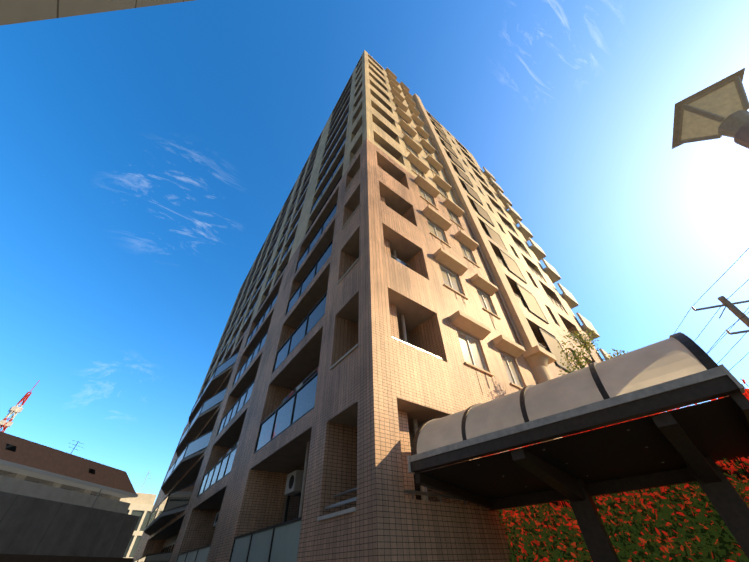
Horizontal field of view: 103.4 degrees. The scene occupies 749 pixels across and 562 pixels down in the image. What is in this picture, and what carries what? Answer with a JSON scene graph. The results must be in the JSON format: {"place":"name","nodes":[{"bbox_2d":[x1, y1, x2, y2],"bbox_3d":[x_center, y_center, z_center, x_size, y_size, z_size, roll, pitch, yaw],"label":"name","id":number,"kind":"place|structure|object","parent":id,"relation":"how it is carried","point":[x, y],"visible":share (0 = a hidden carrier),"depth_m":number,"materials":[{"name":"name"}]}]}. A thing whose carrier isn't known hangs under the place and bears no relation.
{"place":"outdoors","nodes":[
{"label":"outdoors","id":0,"kind":"place"},
{"bbox_2d":[0,0,748,504],"label":"sky","id":1,"kind":"structure","parent":0,"point":[150,155],"materials":[{"name":"blue"}]},
{"label":"ground","id":2,"kind":"structure","parent":0,"visible":0},
{"bbox_2d":[0,380,39,431],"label":"radio mast","id":3,"kind":"object","parent":2,"relation":"on","point":[4,423],"visible":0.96,"depth_m":132.12,"materials":[{"name":"red metal"}]},
{"bbox_2d":[0,431,137,513],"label":"apartment block","id":4,"kind":"structure","parent":2,"relation":"on","point":[31,469],"depth_m":23.19,"materials":[{"name":"brown tile"}]},
{"bbox_2d":[0,491,139,561],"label":"concrete wall","id":5,"kind":"structure","parent":2,"relation":"on","point":[33,529],"depth_m":11.55,"materials":[{"name":"grey concrete"}]},
{"bbox_2d":[0,0,193,25],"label":"building","id":6,"kind":"structure","parent":2,"relation":"on","point":[16,11],"depth_m":8.64,"materials":[{"name":"beige"}]},
{"bbox_2d":[120,472,156,557],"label":"building","id":7,"kind":"structure","parent":2,"relation":"on","point":[141,505],"depth_m":51.49,"materials":[{"name":"beige concrete"}]},
{"bbox_2d":[133,50,610,561],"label":"tower building","id":8,"kind":"structure","parent":2,"relation":"on","point":[398,289],"depth_m":11.66,"materials":[{"name":"tile"}]},
{"bbox_2d":[407,332,748,561],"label":"canopy","id":9,"kind":"object","parent":2,"relation":"on","point":[684,445],"visible":1,"depth_m":4.09,"materials":[{"name":"brown metal"}]},
{"bbox_2d":[557,328,667,411],"bbox_3d":[7.465,4.992,8.482,3.709,7.621,2.916,28,-52,-27],"label":"tree","id":10,"kind":"object","parent":2,"relation":"on","point":[584,345],"visible":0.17,"depth_m":10.12,"materials":[{"name":"green plant"}]},
{"bbox_2d":[483,378,748,561],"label":"photinia hedge","id":11,"kind":"object","parent":2,"relation":"on","point":[680,523],"visible":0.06,"depth_m":4.63,"materials":[{"name":"red plant"}]},
{"bbox_2d":[664,248,748,411],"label":"utility pole","id":12,"kind":"object","parent":2,"relation":"on","point":[735,310],"visible":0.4,"depth_m":11.04,"materials":[{"name":"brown metal"}]},
{"bbox_2d":[672,68,748,148],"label":"garden lamp","id":13,"kind":"object","parent":2,"relation":"on","point":[718,109],"visible":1,"depth_m":1.50,"materials":[{"name":"beige glass"}]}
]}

